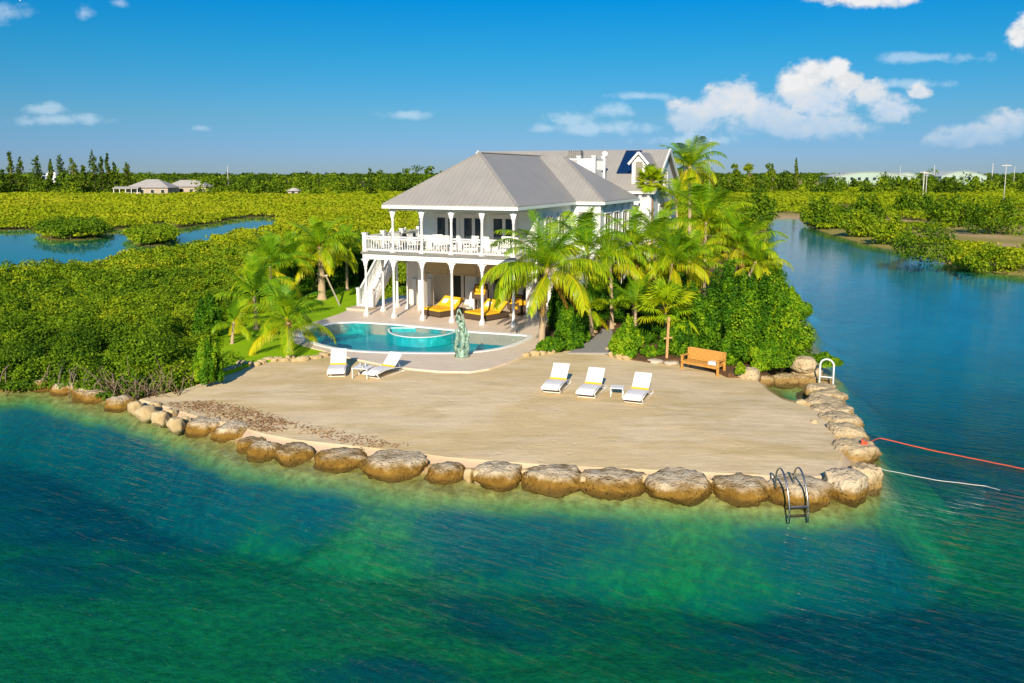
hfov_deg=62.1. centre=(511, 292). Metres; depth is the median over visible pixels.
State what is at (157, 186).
house
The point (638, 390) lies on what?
sun lounger
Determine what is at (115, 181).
casuarina tree
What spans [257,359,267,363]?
edging stone
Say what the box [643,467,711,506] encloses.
boulder
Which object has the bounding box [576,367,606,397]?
sun lounger
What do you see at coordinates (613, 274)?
shrub
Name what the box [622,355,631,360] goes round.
edging stone
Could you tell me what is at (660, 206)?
window
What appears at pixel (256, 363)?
edging stone
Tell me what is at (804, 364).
boulder
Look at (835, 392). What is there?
boulder
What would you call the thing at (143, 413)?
stone
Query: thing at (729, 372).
garden soil
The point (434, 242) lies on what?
veranda chair
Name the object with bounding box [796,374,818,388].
boulder
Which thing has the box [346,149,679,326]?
beach house
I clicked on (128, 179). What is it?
casuarina tree
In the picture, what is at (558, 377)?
sun lounger
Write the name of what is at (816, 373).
boulder
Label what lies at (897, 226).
shrub
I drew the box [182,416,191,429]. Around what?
stone
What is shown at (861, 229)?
shrub
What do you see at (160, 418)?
stone
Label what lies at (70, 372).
mangrove roots
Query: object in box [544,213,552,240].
window
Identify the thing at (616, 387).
side table
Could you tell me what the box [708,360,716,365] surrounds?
folded towel
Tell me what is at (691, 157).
coconut palm
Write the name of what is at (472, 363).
patio
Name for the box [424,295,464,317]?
daybed
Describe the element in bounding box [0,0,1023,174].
sky
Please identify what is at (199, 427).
boulder
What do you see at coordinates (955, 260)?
shrub
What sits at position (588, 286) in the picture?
coconut palm
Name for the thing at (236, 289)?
shrub
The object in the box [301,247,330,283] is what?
shrub
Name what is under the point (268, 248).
coconut palm
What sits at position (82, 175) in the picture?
casuarina tree
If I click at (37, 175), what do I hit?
casuarina tree
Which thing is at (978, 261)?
shrub
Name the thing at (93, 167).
casuarina tree
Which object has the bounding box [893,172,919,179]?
hall
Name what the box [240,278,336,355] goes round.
coconut palm
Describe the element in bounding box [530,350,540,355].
edging stone
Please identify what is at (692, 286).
shrub
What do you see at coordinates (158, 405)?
stone
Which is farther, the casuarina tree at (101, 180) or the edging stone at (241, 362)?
the casuarina tree at (101, 180)
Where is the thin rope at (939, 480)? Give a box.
[883,469,997,489]
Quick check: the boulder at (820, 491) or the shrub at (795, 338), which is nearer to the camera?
the boulder at (820, 491)
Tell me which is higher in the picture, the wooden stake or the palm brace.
the palm brace
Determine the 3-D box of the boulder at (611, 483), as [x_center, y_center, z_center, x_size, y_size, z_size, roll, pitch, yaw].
[3.016,5.755,25.414,2.124,0.928,1.820,2,8,13]
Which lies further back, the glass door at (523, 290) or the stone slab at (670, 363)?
the glass door at (523, 290)
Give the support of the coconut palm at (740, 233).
on the garden soil
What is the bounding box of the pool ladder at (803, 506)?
[774,467,808,523]
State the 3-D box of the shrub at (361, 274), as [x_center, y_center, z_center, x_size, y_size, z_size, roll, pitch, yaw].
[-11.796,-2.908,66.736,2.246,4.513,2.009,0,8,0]
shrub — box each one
[190,292,222,336]
[192,335,224,384]
[233,275,276,313]
[272,260,313,298]
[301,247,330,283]
[329,241,361,287]
[356,227,375,283]
[535,336,566,352]
[546,277,575,329]
[553,302,590,342]
[564,337,583,350]
[576,292,607,331]
[583,268,621,293]
[594,273,631,322]
[607,313,643,358]
[621,258,665,284]
[621,271,661,316]
[634,321,658,344]
[639,344,662,356]
[646,307,664,335]
[657,260,688,286]
[657,312,698,356]
[667,281,710,319]
[676,292,719,341]
[692,301,736,350]
[700,257,757,309]
[718,325,752,365]
[723,287,777,363]
[731,272,791,318]
[734,243,787,290]
[734,361,745,374]
[740,188,779,224]
[749,333,785,371]
[766,303,816,367]
[780,282,813,320]
[799,195,843,225]
[812,203,853,228]
[812,351,843,367]
[836,208,879,236]
[846,191,885,222]
[869,213,919,244]
[887,188,935,210]
[888,219,965,264]
[923,193,979,226]
[950,248,982,267]
[960,242,1023,272]
[962,195,1023,235]
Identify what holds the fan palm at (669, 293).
on the garden soil
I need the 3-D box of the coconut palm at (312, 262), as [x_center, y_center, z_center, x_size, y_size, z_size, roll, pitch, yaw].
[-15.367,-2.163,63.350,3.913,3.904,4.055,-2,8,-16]
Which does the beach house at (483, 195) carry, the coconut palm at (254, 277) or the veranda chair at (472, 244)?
the veranda chair at (472, 244)
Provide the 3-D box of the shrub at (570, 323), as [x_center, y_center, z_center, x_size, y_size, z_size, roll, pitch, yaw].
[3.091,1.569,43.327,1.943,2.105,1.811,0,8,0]
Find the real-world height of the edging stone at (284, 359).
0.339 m
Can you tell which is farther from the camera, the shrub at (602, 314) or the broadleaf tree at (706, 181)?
the broadleaf tree at (706, 181)
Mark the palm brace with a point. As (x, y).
(332, 289)
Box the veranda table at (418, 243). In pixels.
[394,236,424,249]
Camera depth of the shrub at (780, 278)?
57.98 m
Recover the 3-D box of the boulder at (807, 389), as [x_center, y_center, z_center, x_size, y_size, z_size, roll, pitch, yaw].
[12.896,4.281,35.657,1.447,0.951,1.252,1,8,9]
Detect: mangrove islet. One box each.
[31,215,113,238]
[121,222,180,243]
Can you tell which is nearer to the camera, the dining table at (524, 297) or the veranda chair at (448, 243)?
the veranda chair at (448, 243)
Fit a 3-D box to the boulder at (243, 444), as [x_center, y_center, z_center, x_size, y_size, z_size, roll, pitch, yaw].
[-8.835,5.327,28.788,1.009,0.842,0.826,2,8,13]
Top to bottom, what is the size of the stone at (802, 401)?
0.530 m
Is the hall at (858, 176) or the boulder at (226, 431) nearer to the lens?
the boulder at (226, 431)
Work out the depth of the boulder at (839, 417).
30.69 m
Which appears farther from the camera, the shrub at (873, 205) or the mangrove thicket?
the shrub at (873, 205)
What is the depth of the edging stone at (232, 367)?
37.52 m
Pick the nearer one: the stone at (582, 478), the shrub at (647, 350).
the stone at (582, 478)
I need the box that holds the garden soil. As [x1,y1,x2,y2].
[545,248,802,381]
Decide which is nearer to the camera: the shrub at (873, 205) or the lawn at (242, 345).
the lawn at (242, 345)
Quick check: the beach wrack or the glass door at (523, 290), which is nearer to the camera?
the beach wrack
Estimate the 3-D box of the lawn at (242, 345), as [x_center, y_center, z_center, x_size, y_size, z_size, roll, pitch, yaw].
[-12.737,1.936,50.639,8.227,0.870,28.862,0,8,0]
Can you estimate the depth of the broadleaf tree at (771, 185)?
368.21 m
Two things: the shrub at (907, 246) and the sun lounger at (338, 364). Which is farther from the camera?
the shrub at (907, 246)
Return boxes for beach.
[139,351,850,481]
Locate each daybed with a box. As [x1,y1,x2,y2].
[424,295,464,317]
[464,299,508,320]
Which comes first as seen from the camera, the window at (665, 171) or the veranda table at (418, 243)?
the veranda table at (418, 243)
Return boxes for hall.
[819,172,910,184]
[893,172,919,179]
[923,171,986,184]
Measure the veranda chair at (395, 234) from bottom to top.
1.035 m
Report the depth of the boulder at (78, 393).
34.84 m
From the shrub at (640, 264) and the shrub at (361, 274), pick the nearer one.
the shrub at (640, 264)
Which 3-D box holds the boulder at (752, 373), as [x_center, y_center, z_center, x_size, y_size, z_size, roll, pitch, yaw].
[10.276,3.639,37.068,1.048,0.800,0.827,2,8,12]
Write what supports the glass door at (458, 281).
in the beach house at (483, 195)
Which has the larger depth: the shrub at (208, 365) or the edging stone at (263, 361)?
the edging stone at (263, 361)
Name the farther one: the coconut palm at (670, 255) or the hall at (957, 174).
the hall at (957, 174)
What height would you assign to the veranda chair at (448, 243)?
1.035 m
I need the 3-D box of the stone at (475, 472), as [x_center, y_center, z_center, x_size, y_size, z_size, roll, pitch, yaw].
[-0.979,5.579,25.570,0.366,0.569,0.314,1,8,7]
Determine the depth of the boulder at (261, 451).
27.82 m
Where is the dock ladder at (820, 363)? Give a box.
[818,358,834,384]
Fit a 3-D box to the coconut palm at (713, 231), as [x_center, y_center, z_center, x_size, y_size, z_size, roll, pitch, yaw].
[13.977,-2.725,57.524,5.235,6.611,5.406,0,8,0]
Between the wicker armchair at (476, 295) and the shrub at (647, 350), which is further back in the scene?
the wicker armchair at (476, 295)
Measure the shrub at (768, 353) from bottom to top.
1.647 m
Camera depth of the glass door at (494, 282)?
55.51 m
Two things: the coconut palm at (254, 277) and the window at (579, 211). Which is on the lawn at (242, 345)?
the coconut palm at (254, 277)
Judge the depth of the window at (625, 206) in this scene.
60.06 m
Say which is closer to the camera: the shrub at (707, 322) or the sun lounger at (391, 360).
the sun lounger at (391, 360)
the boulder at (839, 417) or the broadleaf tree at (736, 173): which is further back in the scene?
the broadleaf tree at (736, 173)
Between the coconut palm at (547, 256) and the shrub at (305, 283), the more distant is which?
the shrub at (305, 283)
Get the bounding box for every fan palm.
[632,273,698,347]
[634,164,670,258]
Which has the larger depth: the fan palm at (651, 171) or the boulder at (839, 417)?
the fan palm at (651, 171)
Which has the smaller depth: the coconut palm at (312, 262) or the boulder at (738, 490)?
the boulder at (738, 490)
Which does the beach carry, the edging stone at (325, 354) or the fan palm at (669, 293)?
the edging stone at (325, 354)
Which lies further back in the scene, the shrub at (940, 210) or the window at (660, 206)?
the shrub at (940, 210)
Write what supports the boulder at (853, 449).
on the beach
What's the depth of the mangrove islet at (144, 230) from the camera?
114.88 m
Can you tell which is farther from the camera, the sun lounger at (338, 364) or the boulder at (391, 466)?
the sun lounger at (338, 364)
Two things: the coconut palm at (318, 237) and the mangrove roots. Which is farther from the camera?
the coconut palm at (318, 237)
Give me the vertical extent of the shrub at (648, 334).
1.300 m
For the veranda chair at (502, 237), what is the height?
1.035 m
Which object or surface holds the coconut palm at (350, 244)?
on the lawn at (242, 345)
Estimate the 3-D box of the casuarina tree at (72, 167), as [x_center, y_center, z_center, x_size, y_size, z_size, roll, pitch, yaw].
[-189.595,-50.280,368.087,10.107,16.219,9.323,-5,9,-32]
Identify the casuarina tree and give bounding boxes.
[0,168,10,190]
[4,152,20,191]
[9,156,28,191]
[25,155,44,191]
[46,158,56,191]
[51,154,68,188]
[67,158,86,188]
[79,165,92,191]
[84,150,105,192]
[96,156,105,192]
[103,153,113,191]
[103,162,121,192]
[117,161,135,190]
[791,157,798,190]
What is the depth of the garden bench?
37.91 m
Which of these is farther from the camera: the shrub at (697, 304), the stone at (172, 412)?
the shrub at (697, 304)
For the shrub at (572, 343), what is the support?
on the garden soil
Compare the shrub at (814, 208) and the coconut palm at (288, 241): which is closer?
the coconut palm at (288, 241)
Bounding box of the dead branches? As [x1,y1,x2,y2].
[83,357,193,397]
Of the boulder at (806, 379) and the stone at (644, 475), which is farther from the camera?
the boulder at (806, 379)
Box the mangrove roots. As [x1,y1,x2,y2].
[0,361,193,397]
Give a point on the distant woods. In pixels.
(373, 182)
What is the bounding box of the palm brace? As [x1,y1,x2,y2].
[324,274,340,305]
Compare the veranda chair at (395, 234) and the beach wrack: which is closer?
the beach wrack
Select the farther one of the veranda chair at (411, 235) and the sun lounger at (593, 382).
the veranda chair at (411, 235)
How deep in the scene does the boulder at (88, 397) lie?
34.50 m
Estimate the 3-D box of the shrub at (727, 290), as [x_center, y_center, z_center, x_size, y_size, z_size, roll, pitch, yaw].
[12.083,0.139,46.292,3.534,4.094,3.152,0,8,0]
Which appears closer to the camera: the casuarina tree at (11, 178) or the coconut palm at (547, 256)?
the coconut palm at (547, 256)
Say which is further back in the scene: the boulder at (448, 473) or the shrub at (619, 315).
the shrub at (619, 315)
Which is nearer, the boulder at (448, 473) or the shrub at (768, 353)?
the boulder at (448, 473)
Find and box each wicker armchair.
[472,284,488,308]
[507,294,523,308]
[510,298,525,314]
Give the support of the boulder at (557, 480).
on the beach
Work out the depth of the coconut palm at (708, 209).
54.72 m
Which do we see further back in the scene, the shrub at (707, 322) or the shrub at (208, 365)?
the shrub at (707, 322)
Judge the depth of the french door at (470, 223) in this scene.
51.16 m
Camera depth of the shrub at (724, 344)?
38.18 m
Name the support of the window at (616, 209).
in the beach house at (483, 195)
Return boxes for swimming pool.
[298,321,531,353]
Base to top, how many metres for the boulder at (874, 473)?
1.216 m
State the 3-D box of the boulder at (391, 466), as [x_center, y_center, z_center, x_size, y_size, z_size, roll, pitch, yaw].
[-3.692,5.539,26.789,2.302,0.922,2.008,0,8,2]
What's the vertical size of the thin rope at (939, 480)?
0.520 m
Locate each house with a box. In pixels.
[43,172,67,189]
[112,179,178,193]
[172,180,212,191]
[287,188,300,192]
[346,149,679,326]
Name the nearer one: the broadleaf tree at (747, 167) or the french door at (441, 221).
the french door at (441, 221)
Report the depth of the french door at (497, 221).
50.46 m
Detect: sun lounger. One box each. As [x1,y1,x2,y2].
[327,349,347,376]
[362,351,405,378]
[541,363,570,393]
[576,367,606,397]
[622,372,653,403]
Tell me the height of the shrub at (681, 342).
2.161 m
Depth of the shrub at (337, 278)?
64.14 m
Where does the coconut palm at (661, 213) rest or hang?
on the garden soil
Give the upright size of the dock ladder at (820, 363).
2.020 m
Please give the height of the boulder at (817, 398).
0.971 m
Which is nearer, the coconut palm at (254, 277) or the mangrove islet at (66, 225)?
the coconut palm at (254, 277)
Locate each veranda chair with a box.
[385,233,399,249]
[407,233,419,250]
[432,234,443,251]
[441,235,457,251]
[462,236,478,254]
[498,236,511,253]
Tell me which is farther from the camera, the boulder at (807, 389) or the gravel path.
the gravel path
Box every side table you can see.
[351,364,373,378]
[610,385,623,396]
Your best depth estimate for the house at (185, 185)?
364.12 m
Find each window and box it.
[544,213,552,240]
[558,212,565,238]
[576,209,593,240]
[604,204,611,232]
[613,203,619,234]
[622,202,627,231]
[628,202,633,228]
[658,203,662,217]
[664,168,667,187]
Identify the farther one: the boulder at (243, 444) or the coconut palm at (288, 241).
the coconut palm at (288, 241)
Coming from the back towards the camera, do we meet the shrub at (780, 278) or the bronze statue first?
the shrub at (780, 278)
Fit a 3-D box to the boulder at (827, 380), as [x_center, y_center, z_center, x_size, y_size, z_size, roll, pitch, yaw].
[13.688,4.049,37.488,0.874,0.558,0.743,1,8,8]
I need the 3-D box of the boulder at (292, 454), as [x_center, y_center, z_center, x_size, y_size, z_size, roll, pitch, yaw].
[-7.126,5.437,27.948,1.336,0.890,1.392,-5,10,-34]
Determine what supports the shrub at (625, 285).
on the garden soil
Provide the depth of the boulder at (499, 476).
25.27 m
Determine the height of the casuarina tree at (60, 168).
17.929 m
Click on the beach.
(708, 423)
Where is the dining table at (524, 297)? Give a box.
[515,296,539,310]
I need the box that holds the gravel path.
[568,329,612,353]
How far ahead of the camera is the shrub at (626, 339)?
39.90 m
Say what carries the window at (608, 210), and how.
in the beach house at (483, 195)
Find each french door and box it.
[434,213,459,249]
[461,214,485,250]
[490,214,517,251]
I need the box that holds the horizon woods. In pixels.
[3,172,1023,182]
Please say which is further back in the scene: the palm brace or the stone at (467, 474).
the palm brace
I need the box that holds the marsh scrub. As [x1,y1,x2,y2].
[0,186,1023,271]
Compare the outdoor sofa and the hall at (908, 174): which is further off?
the hall at (908, 174)
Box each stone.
[127,401,143,415]
[134,404,158,422]
[149,401,161,409]
[151,410,169,426]
[164,408,176,417]
[166,416,185,434]
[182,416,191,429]
[227,365,236,368]
[236,360,246,363]
[253,362,260,365]
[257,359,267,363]
[280,358,289,361]
[285,355,295,359]
[296,356,309,361]
[311,354,322,358]
[318,352,329,356]
[463,468,472,482]
[473,470,479,485]
[521,352,530,356]
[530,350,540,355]
[579,475,585,481]
[614,354,621,358]
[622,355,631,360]
[642,473,649,482]
[795,399,807,405]
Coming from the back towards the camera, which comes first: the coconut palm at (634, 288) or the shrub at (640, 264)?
the shrub at (640, 264)
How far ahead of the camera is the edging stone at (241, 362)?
38.45 m
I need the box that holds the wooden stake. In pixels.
[664,317,672,357]
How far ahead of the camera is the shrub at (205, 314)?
44.68 m
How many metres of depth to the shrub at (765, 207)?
147.81 m
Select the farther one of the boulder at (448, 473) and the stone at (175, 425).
the stone at (175, 425)
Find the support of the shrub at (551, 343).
on the garden soil
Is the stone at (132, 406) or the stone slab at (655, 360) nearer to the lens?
the stone at (132, 406)
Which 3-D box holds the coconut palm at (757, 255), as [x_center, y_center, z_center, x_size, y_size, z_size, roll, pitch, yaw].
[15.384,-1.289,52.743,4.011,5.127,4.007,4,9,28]
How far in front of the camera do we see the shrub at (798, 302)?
48.47 m
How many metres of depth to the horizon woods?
791.42 m
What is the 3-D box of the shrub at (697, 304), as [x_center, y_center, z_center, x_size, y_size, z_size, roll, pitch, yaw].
[9.276,1.397,41.668,2.224,2.893,2.203,7,11,41]
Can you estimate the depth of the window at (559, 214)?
53.70 m
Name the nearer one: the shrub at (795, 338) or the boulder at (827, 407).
the boulder at (827, 407)
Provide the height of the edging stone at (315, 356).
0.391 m
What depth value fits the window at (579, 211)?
55.15 m
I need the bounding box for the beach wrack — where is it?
[161,400,407,449]
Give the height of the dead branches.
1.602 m
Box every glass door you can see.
[453,275,464,301]
[490,267,519,300]
[520,266,550,306]
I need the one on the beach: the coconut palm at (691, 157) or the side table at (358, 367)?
the side table at (358, 367)
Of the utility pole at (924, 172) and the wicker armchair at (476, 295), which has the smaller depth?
the wicker armchair at (476, 295)
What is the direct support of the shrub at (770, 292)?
on the garden soil
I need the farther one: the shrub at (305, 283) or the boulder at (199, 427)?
the shrub at (305, 283)
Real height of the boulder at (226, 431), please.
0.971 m
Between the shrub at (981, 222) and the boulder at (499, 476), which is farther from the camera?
the shrub at (981, 222)
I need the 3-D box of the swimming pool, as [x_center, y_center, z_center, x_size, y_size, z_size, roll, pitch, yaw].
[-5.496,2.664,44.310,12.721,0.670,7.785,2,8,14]
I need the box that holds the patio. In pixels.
[292,295,548,372]
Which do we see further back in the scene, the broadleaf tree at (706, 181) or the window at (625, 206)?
the broadleaf tree at (706, 181)
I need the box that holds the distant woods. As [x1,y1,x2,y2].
[0,165,1023,193]
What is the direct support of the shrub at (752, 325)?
on the garden soil
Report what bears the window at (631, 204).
in the beach house at (483, 195)
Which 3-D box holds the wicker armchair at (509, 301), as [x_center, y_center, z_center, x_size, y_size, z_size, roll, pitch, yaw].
[0.244,0.577,53.375,0.980,0.840,0.800,2,8,11]
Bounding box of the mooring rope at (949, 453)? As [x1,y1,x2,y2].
[872,438,1023,469]
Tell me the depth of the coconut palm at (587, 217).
46.74 m
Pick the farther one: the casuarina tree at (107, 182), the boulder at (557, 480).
the casuarina tree at (107, 182)
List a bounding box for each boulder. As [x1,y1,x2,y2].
[32,378,53,392]
[49,381,78,396]
[72,388,91,403]
[81,389,107,404]
[104,395,138,412]
[185,416,220,438]
[210,420,251,442]
[236,436,265,454]
[246,440,280,462]
[272,442,315,466]
[313,447,366,473]
[359,449,428,482]
[424,461,465,484]
[470,461,521,491]
[520,464,580,497]
[579,467,645,500]
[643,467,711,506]
[711,472,768,507]
[738,367,759,380]
[760,375,773,386]
[768,473,833,512]
[772,373,799,389]
[789,355,817,372]
[790,366,822,377]
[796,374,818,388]
[802,382,836,397]
[804,394,845,406]
[809,388,848,400]
[810,402,854,413]
[817,378,831,383]
[817,411,864,426]
[822,467,868,507]
[826,422,869,439]
[832,437,881,463]
[850,462,883,496]
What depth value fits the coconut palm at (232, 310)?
42.95 m
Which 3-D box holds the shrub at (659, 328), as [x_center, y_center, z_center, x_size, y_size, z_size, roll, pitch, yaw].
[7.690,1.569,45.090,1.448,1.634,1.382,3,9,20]
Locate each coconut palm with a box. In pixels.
[209,296,268,343]
[213,252,296,335]
[231,233,314,307]
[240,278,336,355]
[262,230,328,287]
[281,216,361,299]
[286,241,330,290]
[324,223,379,290]
[477,208,613,343]
[543,206,647,290]
[569,278,616,335]
[579,231,650,328]
[595,205,689,322]
[597,273,654,325]
[619,208,687,285]
[631,224,713,288]
[650,229,735,291]
[657,173,698,228]
[658,135,726,273]
[659,182,757,295]
[691,203,760,272]
[703,207,788,275]
[722,230,793,281]
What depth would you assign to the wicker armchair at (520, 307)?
51.12 m
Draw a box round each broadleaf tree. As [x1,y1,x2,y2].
[703,170,719,185]
[731,163,740,181]
[743,163,754,187]
[765,163,779,189]
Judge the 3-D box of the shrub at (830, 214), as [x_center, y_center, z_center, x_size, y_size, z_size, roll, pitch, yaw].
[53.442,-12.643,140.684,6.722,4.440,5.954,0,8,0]
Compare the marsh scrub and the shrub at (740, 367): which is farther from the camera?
the marsh scrub
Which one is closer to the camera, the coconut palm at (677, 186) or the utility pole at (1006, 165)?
the coconut palm at (677, 186)
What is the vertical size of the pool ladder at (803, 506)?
1.349 m
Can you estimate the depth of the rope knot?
27.46 m
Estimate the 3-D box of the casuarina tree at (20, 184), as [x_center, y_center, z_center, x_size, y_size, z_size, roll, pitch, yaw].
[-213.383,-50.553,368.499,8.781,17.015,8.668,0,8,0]
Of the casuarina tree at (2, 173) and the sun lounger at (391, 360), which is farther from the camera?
the casuarina tree at (2, 173)
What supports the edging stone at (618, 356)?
on the beach
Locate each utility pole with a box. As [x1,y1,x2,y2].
[920,171,928,193]
[1001,164,1011,199]
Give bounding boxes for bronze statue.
[454,309,469,357]
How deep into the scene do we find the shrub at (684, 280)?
62.18 m
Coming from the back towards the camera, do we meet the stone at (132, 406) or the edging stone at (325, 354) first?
the edging stone at (325, 354)
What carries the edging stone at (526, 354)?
on the beach
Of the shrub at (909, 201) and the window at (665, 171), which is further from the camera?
the shrub at (909, 201)
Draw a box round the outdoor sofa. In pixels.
[400,232,417,244]
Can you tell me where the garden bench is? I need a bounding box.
[680,346,726,376]
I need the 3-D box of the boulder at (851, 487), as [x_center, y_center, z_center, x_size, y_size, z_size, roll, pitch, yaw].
[9.646,5.718,24.703,1.382,1.226,1.224,-6,10,-38]
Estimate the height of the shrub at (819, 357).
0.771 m
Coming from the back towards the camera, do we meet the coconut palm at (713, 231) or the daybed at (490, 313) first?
the coconut palm at (713, 231)
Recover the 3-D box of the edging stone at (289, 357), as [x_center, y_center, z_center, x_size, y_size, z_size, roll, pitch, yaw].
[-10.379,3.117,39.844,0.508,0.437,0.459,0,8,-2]
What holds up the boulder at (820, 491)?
on the beach
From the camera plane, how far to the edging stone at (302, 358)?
39.24 m
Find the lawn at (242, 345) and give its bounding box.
[211,286,363,375]
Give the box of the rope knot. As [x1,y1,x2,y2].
[860,439,867,444]
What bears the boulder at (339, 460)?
on the beach
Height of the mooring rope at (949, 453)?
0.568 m
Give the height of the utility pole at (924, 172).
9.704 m
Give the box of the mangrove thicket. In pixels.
[0,238,406,400]
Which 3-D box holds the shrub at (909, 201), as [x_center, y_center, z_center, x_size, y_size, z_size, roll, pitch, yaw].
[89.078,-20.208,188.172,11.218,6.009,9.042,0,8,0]
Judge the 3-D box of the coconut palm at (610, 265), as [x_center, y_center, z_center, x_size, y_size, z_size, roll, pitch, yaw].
[5.363,-0.681,47.055,4.630,5.480,4.393,3,9,20]
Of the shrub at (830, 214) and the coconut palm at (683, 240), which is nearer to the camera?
the coconut palm at (683, 240)
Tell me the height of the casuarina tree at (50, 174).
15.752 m
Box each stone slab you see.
[647,358,663,363]
[663,361,677,365]

